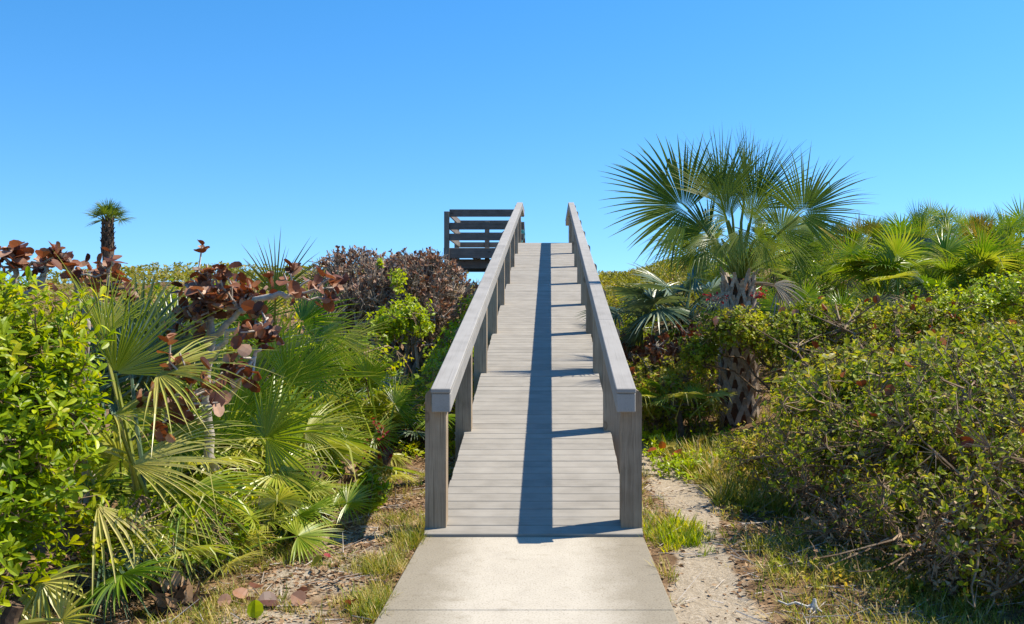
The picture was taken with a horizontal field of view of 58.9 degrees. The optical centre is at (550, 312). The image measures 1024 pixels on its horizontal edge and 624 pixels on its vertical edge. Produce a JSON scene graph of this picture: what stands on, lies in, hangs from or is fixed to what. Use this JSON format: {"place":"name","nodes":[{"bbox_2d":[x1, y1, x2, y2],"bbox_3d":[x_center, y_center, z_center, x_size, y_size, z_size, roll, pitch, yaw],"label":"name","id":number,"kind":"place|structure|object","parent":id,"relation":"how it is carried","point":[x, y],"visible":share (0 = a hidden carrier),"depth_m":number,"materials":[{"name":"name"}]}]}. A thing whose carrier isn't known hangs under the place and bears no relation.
{"place":"outdoors","nodes":[
{"label":"outdoors","id":0,"kind":"place"},
{"bbox_2d":[0,267,1023,623],"bbox_3d":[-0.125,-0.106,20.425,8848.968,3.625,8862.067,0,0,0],"label":"ground","id":1,"kind":"structure","parent":0,"point":[712,571],"depth_m":5.65,"materials":[{"name":"sand"}]},
{"bbox_2d":[0,240,61,312],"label":"sea grape","id":2,"kind":"object","parent":1,"relation":"on","point":[17,253],"visible":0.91,"depth_m":6.17,"materials":[{"name":"brown plant"}]},
{"bbox_2d":[0,563,103,623],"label":"saw palmetto","id":3,"kind":"object","parent":1,"relation":"on","point":[16,611],"visible":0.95,"depth_m":4.64,"materials":[{"name":"green plant"}]},
{"bbox_2d":[0,266,121,614],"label":"broadleaf shrub","id":4,"kind":"object","parent":1,"relation":"on","point":[42,406],"visible":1,"depth_m":4.79,"materials":[{"name":"green plant"}]},
{"bbox_2d":[49,246,138,523],"bbox_3d":[-3.198,0.567,6.340,0.663,2.073,0.372,0,0,31],"label":"sea grape","id":5,"kind":"object","parent":1,"relation":"on","point":[103,269],"visible":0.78,"depth_m":6.32,"materials":[{"name":"brown plant"}]},
{"bbox_2d":[85,197,134,279],"bbox_3d":[-14.119,-2.160,29.030,1.652,3.030,1.573,0,0,-15],"label":"cabbage palm","id":6,"kind":"object","parent":1,"relation":"on","point":[109,211],"visible":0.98,"depth_m":28.88,"materials":[{"name":"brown plant"}]},
{"bbox_2d":[54,357,216,444],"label":"saw palmetto","id":7,"kind":"object","parent":1,"relation":"on","point":[126,399],"visible":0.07,"depth_m":8.88,"materials":[{"name":"green plant"}]},
{"bbox_2d":[40,413,272,574],"bbox_3d":[-2.946,1.269,6.420,2.204,1.164,1.484,0,0,20],"label":"saw palmetto","id":8,"kind":"object","parent":1,"relation":"on","point":[112,453],"visible":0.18,"depth_m":6.38,"materials":[{"name":"green plant"}]},
{"bbox_2d":[47,483,284,588],"bbox_3d":[-2.237,1.363,5.590,0.815,0.748,1.648,0,0,29],"label":"weedy bush","id":9,"kind":"object","parent":1,"relation":"on","point":[123,512],"visible":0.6,"depth_m":5.24,"materials":[{"name":"green plant"}]},
{"bbox_2d":[71,495,266,623],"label":"saw palmetto","id":10,"kind":"object","parent":1,"relation":"on","point":[129,577],"visible":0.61,"depth_m":4.91,"materials":[{"name":"green plant"}]},
{"bbox_2d":[56,254,285,623],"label":"saw palmetto","id":11,"kind":"object","parent":1,"relation":"on","point":[132,349],"visible":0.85,"depth_m":5.54,"materials":[{"name":"green plant"}]},
{"bbox_2d":[148,567,209,619],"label":"dry leaves","id":12,"kind":"object","parent":1,"relation":"on","point":[182,593],"visible":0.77,"depth_m":4.92,"materials":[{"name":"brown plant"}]},
{"bbox_2d":[65,363,311,524],"bbox_3d":[-2.956,1.358,7.199,2.256,1.889,2.175,0,0,-38],"label":"saw palmetto","id":13,"kind":"object","parent":1,"relation":"on","point":[111,480],"visible":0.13,"depth_m":7.31,"materials":[{"name":"green plant"}]},
{"bbox_2d":[111,469,271,581],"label":"saw palmetto","id":14,"kind":"object","parent":1,"relation":"on","point":[151,491],"visible":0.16,"depth_m":5.92,"materials":[{"name":"green plant"}]},
{"bbox_2d":[56,273,329,458],"bbox_3d":[-3.439,0.639,8.226,2.283,1.978,2.628,0,0,39],"label":"saw palmetto","id":15,"kind":"object","parent":1,"relation":"on","point":[137,380],"visible":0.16,"depth_m":8.11,"materials":[{"name":"green plant"}]},
{"bbox_2d":[0,445,452,623],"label":"dry twigs","id":16,"kind":"object","parent":1,"relation":"on","point":[395,489],"visible":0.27,"depth_m":5.62,"materials":[{"name":"brown plant"}]},
{"bbox_2d":[0,433,454,623],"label":"leaf litter","id":17,"kind":"object","parent":1,"relation":"on","point":[336,565],"visible":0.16,"depth_m":5.68,"materials":[{"name":"plant"}]},
{"bbox_2d":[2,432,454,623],"bbox_3d":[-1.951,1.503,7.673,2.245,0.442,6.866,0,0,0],"label":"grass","id":18,"kind":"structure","parent":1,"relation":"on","point":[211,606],"depth_m":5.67,"materials":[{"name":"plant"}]},
{"bbox_2d":[0,261,468,378],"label":"ground cover","id":19,"kind":"object","parent":1,"relation":"on","point":[183,276],"visible":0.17,"depth_m":22.08,"materials":[{"name":"green plant"}]},
{"bbox_2d":[134,481,345,582],"bbox_3d":[-2.045,1.425,6.069,1.376,0.859,1.196,0,0,-37],"label":"saw palmetto","id":20,"kind":"object","parent":1,"relation":"on","point":[307,538],"visible":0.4,"depth_m":5.90,"materials":[{"name":"green plant"}]},
{"bbox_2d":[136,239,348,493],"bbox_3d":[-2.107,0.571,6.082,1.360,2.174,1.190,0,0,-33],"label":"sea grape","id":21,"kind":"object","parent":1,"relation":"on","point":[207,296],"visible":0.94,"depth_m":6.02,"materials":[{"name":"brown plant"}]},
{"bbox_2d":[119,308,382,553],"bbox_3d":[-2.204,0.866,6.718,1.722,1.852,1.491,0,0,0],"label":"saw palmetto","id":22,"kind":"object","parent":1,"relation":"on","point":[253,406],"visible":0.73,"depth_m":6.93,"materials":[{"name":"green plant"}]},
{"bbox_2d":[95,278,413,417],"bbox_3d":[-3.159,0.584,9.744,3.286,2.006,1.678,0,0,0],"label":"bush","id":23,"kind":"object","parent":1,"relation":"on","point":[356,380],"visible":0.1,"depth_m":9.81,"materials":[{"name":"green plant"}]},
{"bbox_2d":[247,600,263,617],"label":"fallen leaf","id":24,"kind":"object","parent":1,"relation":"on","point":[255,609],"visible":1,"depth_m":4.70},
{"bbox_2d":[129,370,391,495],"bbox_3d":[-2.620,1.501,7.820,2.433,2.002,2.184,0,0,-13],"label":"saw palmetto","id":25,"kind":"object","parent":1,"relation":"on","point":[228,450],"visible":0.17,"depth_m":7.59,"materials":[{"name":"green plant"}]},
{"bbox_2d":[217,582,307,607],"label":"fallen leaves","id":26,"kind":"object","parent":1,"relation":"on","point":[299,595],"visible":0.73,"depth_m":4.97,"materials":[{"name":"brown plant"}]},
{"bbox_2d":[266,505,331,540],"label":"palmetto","id":27,"kind":"object","parent":1,"relation":"on","point":[323,515],"visible":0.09,"depth_m":6.60,"materials":[{"name":"green plant"}]},
{"bbox_2d":[215,231,388,460],"bbox_3d":[-2.563,0.402,8.869,2.114,2.459,0.765,0,0,16],"label":"saw palmetto","id":28,"kind":"object","parent":1,"relation":"on","point":[327,329],"visible":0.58,"depth_m":8.71,"materials":[{"name":"green plant"}]},
{"bbox_2d":[248,472,355,542],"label":"saw palmetto","id":29,"kind":"object","parent":1,"relation":"on","point":[341,499],"visible":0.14,"depth_m":6.83,"materials":[{"name":"green plant"}]},
{"bbox_2d":[281,457,328,484],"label":"palmetto","id":30,"kind":"object","parent":1,"relation":"on","point":[319,472],"visible":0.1,"depth_m":7.22,"materials":[{"name":"green plant"}]},
{"bbox_2d":[240,383,373,468],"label":"saw palmetto","id":31,"kind":"object","parent":1,"relation":"on","point":[344,423],"visible":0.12,"depth_m":8.81,"materials":[{"name":"green plant"}]},
{"bbox_2d":[245,461,376,542],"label":"saw palmetto","id":32,"kind":"object","parent":1,"relation":"on","point":[350,498],"visible":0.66,"depth_m":6.47,"materials":[{"name":"green plant"}]},
{"bbox_2d":[228,429,417,490],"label":"saw palmetto","id":33,"kind":"object","parent":1,"relation":"on","point":[389,477],"visible":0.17,"depth_m":7.73,"materials":[{"name":"green plant"}]},
{"bbox_2d":[310,444,350,489],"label":"weed","id":34,"kind":"object","parent":1,"relation":"on","point":[337,464],"visible":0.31,"depth_m":7.48,"materials":[{"name":"green plant"}]},
{"bbox_2d":[312,451,361,505],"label":"palmetto","id":35,"kind":"object","parent":1,"relation":"on","point":[347,478],"visible":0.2,"depth_m":7.68,"materials":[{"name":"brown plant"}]},
{"bbox_2d":[295,327,429,466],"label":"saw palmetto","id":36,"kind":"object","parent":1,"relation":"on","point":[370,368],"visible":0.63,"depth_m":9.21,"materials":[{"name":"green plant"}]},
{"bbox_2d":[302,432,423,502],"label":"saw palmetto","id":37,"kind":"object","parent":1,"relation":"on","point":[396,470],"visible":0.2,"depth_m":8.24,"materials":[{"name":"green plant"}]},
{"bbox_2d":[292,245,440,375],"bbox_3d":[-2.977,-0.006,14.603,2.726,2.191,2.300,0,0,0],"label":"sea grape","id":38,"kind":"object","parent":1,"relation":"on","point":[370,275],"visible":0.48,"depth_m":14.13,"materials":[{"name":"brown plant"}]},
{"bbox_2d":[309,364,424,444],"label":"saw palmetto","id":39,"kind":"object","parent":1,"relation":"on","point":[373,385],"visible":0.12,"depth_m":10.02,"materials":[{"name":"green plant"}]},
{"bbox_2d":[304,507,433,623],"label":"grass","id":40,"kind":"structure","parent":1,"relation":"on","point":[375,603],"depth_m":5.57,"materials":[{"name":"plant"}]},
{"bbox_2d":[359,415,392,479],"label":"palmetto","id":41,"kind":"object","parent":1,"relation":"on","point":[381,447],"visible":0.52,"depth_m":8.57,"materials":[{"name":"green plant"}]},
{"bbox_2d":[339,392,417,467],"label":"saw palmetto","id":42,"kind":"object","parent":1,"relation":"on","point":[381,412],"visible":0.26,"depth_m":9.79,"materials":[{"name":"green plant"}]},
{"bbox_2d":[354,472,409,513],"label":"weed","id":43,"kind":"object","parent":1,"relation":"on","point":[372,480],"visible":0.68,"depth_m":7.32,"materials":[{"name":"green plant"}]},
{"bbox_2d":[376,257,414,377],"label":"lime bush","id":44,"kind":"object","parent":1,"relation":"on","point":[397,278],"visible":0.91,"depth_m":13.21,"materials":[{"name":"green plant"}]},
{"bbox_2d":[339,368,451,434],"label":"saw palmetto","id":45,"kind":"object","parent":1,"relation":"on","point":[406,382],"visible":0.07,"depth_m":11.19,"materials":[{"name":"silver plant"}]},
{"bbox_2d":[363,297,434,398],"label":"lime bush","id":46,"kind":"object","parent":1,"relation":"on","point":[404,320],"visible":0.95,"depth_m":12.42,"materials":[{"name":"green plant"}]},
{"bbox_2d":[346,408,454,443],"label":"saw palmetto","id":47,"kind":"object","parent":1,"relation":"on","point":[450,416],"visible":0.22,"depth_m":10.08,"materials":[{"name":"plant"}]},
{"bbox_2d":[395,425,424,448],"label":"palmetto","id":48,"kind":"object","parent":1,"relation":"on","point":[410,440],"visible":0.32,"depth_m":10.22,"materials":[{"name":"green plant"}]},
{"bbox_2d":[364,246,478,376],"bbox_3d":[-2.048,0.059,14.113,2.088,2.181,1.923,0,0,0],"label":"sea grape","id":49,"kind":"object","parent":1,"relation":"on","point":[440,293],"visible":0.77,"depth_m":13.81,"materials":[{"name":"brown plant"}]},
{"bbox_2d":[383,357,473,458],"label":"ground cover","id":50,"kind":"object","parent":1,"relation":"on","point":[423,445],"visible":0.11,"depth_m":10.16,"materials":[{"name":"green plant"}]},
{"bbox_2d":[412,294,473,411],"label":"shade vine","id":51,"kind":"object","parent":1,"relation":"on","point":[432,369],"visible":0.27,"depth_m":11.13,"materials":[{"name":"green plant"}]},
{"bbox_2d":[444,209,524,279],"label":"viewing platform","id":52,"kind":"structure","parent":1,"relation":"on","point":[476,263],"depth_m":25.05,"materials":[{"name":"wood"}]},
{"bbox_2d":[424,202,642,536],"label":"boardwalk ramp","id":53,"kind":"structure","parent":1,"relation":"on","point":[548,432],"depth_m":8.63,"materials":[{"name":"wood"}]},
{"bbox_2d":[336,276,790,440],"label":"grass","id":54,"kind":"structure","parent":1,"relation":"on","point":[649,430],"depth_m":11.34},
{"bbox_2d":[616,284,685,357],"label":"shade bush","id":55,"kind":"object","parent":1,"relation":"on","point":[647,330],"visible":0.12,"depth_m":14.77,"materials":[{"name":"green plant"}]},
{"bbox_2d":[621,322,702,401],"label":"dead shrub","id":56,"kind":"object","parent":1,"relation":"on","point":[653,349],"visible":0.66,"depth_m":11.94,"materials":[{"name":"brown plant"}]},
{"bbox_2d":[647,441,681,460],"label":"sea grape seedling","id":57,"kind":"object","parent":1,"relation":"on","point":[670,447],"visible":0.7,"depth_m":9.54,"materials":[{"name":"orange plant"}]},
{"bbox_2d":[573,246,770,375],"bbox_3d":[1.967,0.154,12.962,2.831,2.426,2.742,0,0,-18],"label":"saw palmetto","id":58,"kind":"object","parent":1,"relation":"on","point":[642,302],"visible":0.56,"depth_m":12.77,"materials":[{"name":"plant"}]},
{"bbox_2d":[627,354,729,436],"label":"olive shrub","id":59,"kind":"object","parent":1,"relation":"on","point":[673,379],"visible":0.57,"depth_m":10.89,"materials":[{"name":"green plant"}]},
{"bbox_2d":[642,507,718,556],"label":"grass","id":60,"kind":"structure","parent":1,"relation":"on","point":[687,537],"depth_m":6.51,"materials":[{"name":"green plant"}]},
{"bbox_2d":[636,379,736,446],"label":"saw palmetto","id":61,"kind":"object","parent":1,"relation":"on","point":[695,393],"visible":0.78,"depth_m":10.48,"materials":[{"name":"green plant"}]},
{"bbox_2d":[656,212,726,295],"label":"saw palmetto","id":62,"kind":"object","parent":1,"relation":"on","point":[718,232],"visible":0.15,"depth_m":19.02,"materials":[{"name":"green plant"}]},
{"bbox_2d":[642,424,765,485],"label":"ground cover","id":63,"kind":"object","parent":1,"relation":"on","point":[676,462],"visible":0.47,"depth_m":9.37,"materials":[{"name":"green plant"}]},
{"bbox_2d":[598,256,818,386],"bbox_3d":[2.463,-0.287,20.856,3.657,2.923,15.455,0,0,0],"label":"ground cover","id":64,"kind":"object","parent":1,"relation":"on","point":[615,278],"visible":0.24,"depth_m":22.07,"materials":[{"name":"green plant"}]},
{"bbox_2d":[684,245,764,285],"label":"saw palmetto","id":65,"kind":"object","parent":1,"relation":"on","point":[715,274],"visible":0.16,"depth_m":16.34,"materials":[{"name":"green plant"}]},
{"bbox_2d":[649,282,807,391],"bbox_3d":[2.374,0.470,12.967,2.329,1.826,2.377,0,0,-38],"label":"shrub","id":66,"kind":"object","parent":1,"relation":"on","point":[675,304],"visible":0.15,"depth_m":12.78,"materials":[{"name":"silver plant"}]},
{"bbox_2d":[695,286,766,431],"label":"red creeper","id":67,"kind":"object","parent":1,"relation":"on","point":[759,296],"visible":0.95,"depth_m":10.70,"materials":[{"name":"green plant"}]},
{"bbox_2d":[600,125,877,426],"bbox_3d":[2.298,-0.456,11.274,3.438,4.036,1.812,0,0,0],"label":"cabbage palm","id":68,"kind":"object","parent":1,"relation":"on","point":[743,404],"visible":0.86,"depth_m":11.22,"materials":[{"name":"plant"}]},
{"bbox_2d":[648,419,853,517],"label":"grass","id":69,"kind":"structure","parent":1,"relation":"on","point":[727,484],"depth_m":8.24,"materials":[{"name":"plant"}]},
{"bbox_2d":[677,297,832,414],"bbox_3d":[2.471,0.585,10.635,1.903,1.532,1.246,0,0,0],"label":"hedge shrub","id":70,"kind":"object","parent":1,"relation":"on","point":[727,328],"visible":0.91,"depth_m":10.51,"materials":[{"name":"green plant"}]},
{"bbox_2d":[735,208,803,282],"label":"saw palmetto","id":71,"kind":"object","parent":1,"relation":"on","point":[752,229],"visible":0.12,"depth_m":19.88,"materials":[{"name":"green plant"}]},
{"bbox_2d":[749,233,819,306],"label":"saw palmetto","id":72,"kind":"object","parent":1,"relation":"on","point":[774,269],"visible":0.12,"depth_m":16.12,"materials":[{"name":"green plant"}]},
{"bbox_2d":[747,323,822,376],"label":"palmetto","id":73,"kind":"object","parent":1,"relation":"on","point":[799,354],"visible":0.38,"depth_m":9.76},
{"bbox_2d":[761,222,820,288],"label":"saw palmetto","id":74,"kind":"object","parent":1,"relation":"on","point":[791,245],"visible":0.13,"depth_m":18.04,"materials":[{"name":"green plant"}]},
{"bbox_2d":[705,377,889,499],"bbox_3d":[2.360,1.070,7.989,1.902,1.329,1.741,0,0,0],"label":"fine shrub","id":75,"kind":"object","parent":1,"relation":"on","point":[750,451],"visible":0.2,"depth_m":8.10,"materials":[{"name":"green plant"}]},
{"bbox_2d":[759,272,864,365],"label":"saw palmetto","id":76,"kind":"object","parent":1,"relation":"on","point":[814,295],"visible":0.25,"depth_m":12.23,"materials":[{"name":"green plant"}]},
{"bbox_2d":[772,236,866,302],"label":"saw palmetto","id":77,"kind":"object","parent":1,"relation":"on","point":[782,273],"visible":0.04,"depth_m":16.05,"materials":[{"name":"green plant"}]},
{"bbox_2d":[772,230,880,299],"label":"saw palmetto","id":78,"kind":"object","parent":1,"relation":"on","point":[837,286],"visible":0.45,"depth_m":14.89,"materials":[{"name":"green plant"}]},
{"bbox_2d":[638,424,1023,623],"bbox_3d":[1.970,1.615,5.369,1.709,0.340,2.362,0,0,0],"label":"grass","id":79,"kind":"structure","parent":1,"relation":"on","point":[782,546],"depth_m":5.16,"materials":[{"name":"plant"}]},
{"bbox_2d":[642,453,1023,623],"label":"dry twigs","id":80,"kind":"object","parent":1,"relation":"on","point":[815,547],"visible":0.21,"depth_m":5.67,"materials":[{"name":"brown plant"}]},
{"bbox_2d":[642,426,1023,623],"bbox_3d":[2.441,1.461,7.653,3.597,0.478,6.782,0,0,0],"label":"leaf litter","id":81,"kind":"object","parent":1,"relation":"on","point":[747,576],"visible":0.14,"depth_m":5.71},
{"bbox_2d":[808,293,890,359],"bbox_3d":[3.219,0.201,9.714,0.817,0.826,1.179,0,0,40],"label":"crooked trunk","id":82,"kind":"object","parent":1,"relation":"on","point":[845,327],"visible":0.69,"depth_m":9.78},
{"bbox_2d":[819,213,888,291],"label":"saw palmetto","id":83,"kind":"object","parent":1,"relation":"on","point":[866,228],"visible":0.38,"depth_m":17.54,"materials":[{"name":"green plant"}]},
{"bbox_2d":[688,448,1023,607],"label":"ground cover","id":84,"kind":"object","parent":1,"relation":"on","point":[773,560],"visible":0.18,"depth_m":5.54,"materials":[{"name":"green plant"}]},
{"bbox_2d":[806,265,909,312],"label":"saw palmetto","id":85,"kind":"object","parent":1,"relation":"on","point":[844,288],"visible":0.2,"depth_m":15.19,"materials":[{"name":"green plant"}]},
{"bbox_2d":[727,307,1023,610],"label":"tangled shrub","id":86,"kind":"object","parent":1,"relation":"on","point":[993,440],"visible":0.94,"depth_m":5.95,"materials":[{"name":"green plant"}]},
{"bbox_2d":[851,287,917,347],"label":"saw palmetto","id":87,"kind":"object","parent":1,"relation":"on","point":[883,301],"visible":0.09,"depth_m":12.57,"materials":[{"name":"plant"}]},
{"bbox_2d":[746,437,1023,617],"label":"dry bush","id":88,"kind":"object","parent":1,"relation":"on","point":[813,491],"visible":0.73,"depth_m":5.29,"materials":[{"name":"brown plant"}]},
{"bbox_2d":[821,220,952,354],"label":"saw palmetto","id":89,"kind":"object","parent":1,"relation":"on","point":[890,263],"visible":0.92,"depth_m":13.38,"materials":[{"name":"green plant"}]},
{"bbox_2d":[755,320,1023,497],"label":"leaf shrub","id":90,"kind":"object","parent":1,"relation":"on","point":[835,373],"visible":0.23,"depth_m":7.43,"materials":[{"name":"plant"}]},
{"bbox_2d":[762,324,1021,478],"bbox_3d":[3.619,0.872,9.012,3.345,1.512,1.820,0,0,0],"label":"olive shrub","id":91,"kind":"object","parent":1,"relation":"on","point":[815,344],"visible":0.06,"depth_m":9.04,"materials":[{"name":"green plant"}]},
{"bbox_2d":[773,293,1017,361],"bbox_3d":[4.130,0.565,10.706,3.070,1.613,1.658,0,0,0],"label":"hedge shrub","id":92,"kind":"object","parent":1,"relation":"on","point":[879,325],"visible":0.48,"depth_m":10.60,"materials":[{"name":"green plant"}]},
{"bbox_2d":[853,210,946,310],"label":"saw palmetto","id":93,"kind":"object","parent":1,"relation":"on","point":[903,225],"visible":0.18,"depth_m":16.43,"materials":[{"name":"green plant"}]},
{"bbox_2d":[859,262,961,323],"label":"saw palmetto","id":94,"kind":"object","parent":1,"relation":"on","point":[925,272],"visible":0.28,"depth_m":14.43,"materials":[{"name":"green plant"}]},
{"bbox_2d":[862,200,972,291],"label":"saw palmetto","id":95,"kind":"object","parent":1,"relation":"on","point":[922,218],"visible":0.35,"depth_m":16.85,"materials":[{"name":"green plant"}]},
{"bbox_2d":[918,200,970,238],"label":"saw palmetto","id":96,"kind":"object","parent":1,"relation":"on","point":[937,215],"visible":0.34,"depth_m":18.61,"materials":[{"name":"plant"}]},
{"bbox_2d":[910,258,1001,303],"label":"saw palmetto","id":97,"kind":"object","parent":1,"relation":"on","point":[964,286],"visible":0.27,"depth_m":14.03,"materials":[{"name":"plant"}]},
{"bbox_2d":[904,267,1023,327],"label":"lime bush","id":98,"kind":"object","parent":1,"relation":"on","point":[1008,301],"visible":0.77,"depth_m":11.01,"materials":[{"name":"green plant"}]},
{"bbox_2d":[915,222,1023,323],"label":"saw palmetto","id":99,"kind":"object","parent":1,"relation":"on","point":[978,255],"visible":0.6,"depth_m":14.17,"materials":[{"name":"green plant"}]},
{"bbox_2d":[935,312,1023,366],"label":"hedge shrub","id":100,"kind":"object","parent":1,"relation":"on","point":[1009,321],"visible":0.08,"depth_m":10.00,"materials":[{"name":"green plant"}]},
{"bbox_2d":[941,247,1023,294],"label":"saw palmetto","id":101,"kind":"object","parent":1,"relation":"on","point":[1019,262],"visible":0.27,"depth_m":14.26,"materials":[{"name":"green plant"}]},
{"bbox_2d":[952,206,1023,234],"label":"saw palmetto","id":102,"kind":"object","parent":1,"relation":"on","point":[971,215],"visible":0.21,"depth_m":19.04,"materials":[{"name":"green plant"}]},
{"bbox_2d":[957,210,1023,283],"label":"saw palmetto","id":103,"kind":"object","parent":1,"relation":"on","point":[979,227],"visible":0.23,"depth_m":17.80,"materials":[{"name":"green plant"}]},
{"bbox_2d":[958,194,1023,286],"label":"saw palmetto","id":104,"kind":"object","parent":1,"relation":"on","point":[1014,222],"visible":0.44,"depth_m":16.82,"materials":[{"name":"green plant"}]},
{"bbox_2d":[967,223,1023,280],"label":"saw palmetto","id":105,"kind":"object","parent":1,"relation":"on","point":[998,240],"visible":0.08,"depth_m":16.36,"materials":[{"name":"green plant"}]},
{"bbox_2d":[0,0,1023,284],"label":"sky","id":106,"kind":"structure","parent":0,"point":[227,125],"materials":[{"name":"blue"}]},
{"bbox_2d":[374,537,678,623],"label":"path","id":107,"kind":"structure","parent":0,"point":[529,580],"depth_m":5.34,"materials":[{"name":"concrete"}]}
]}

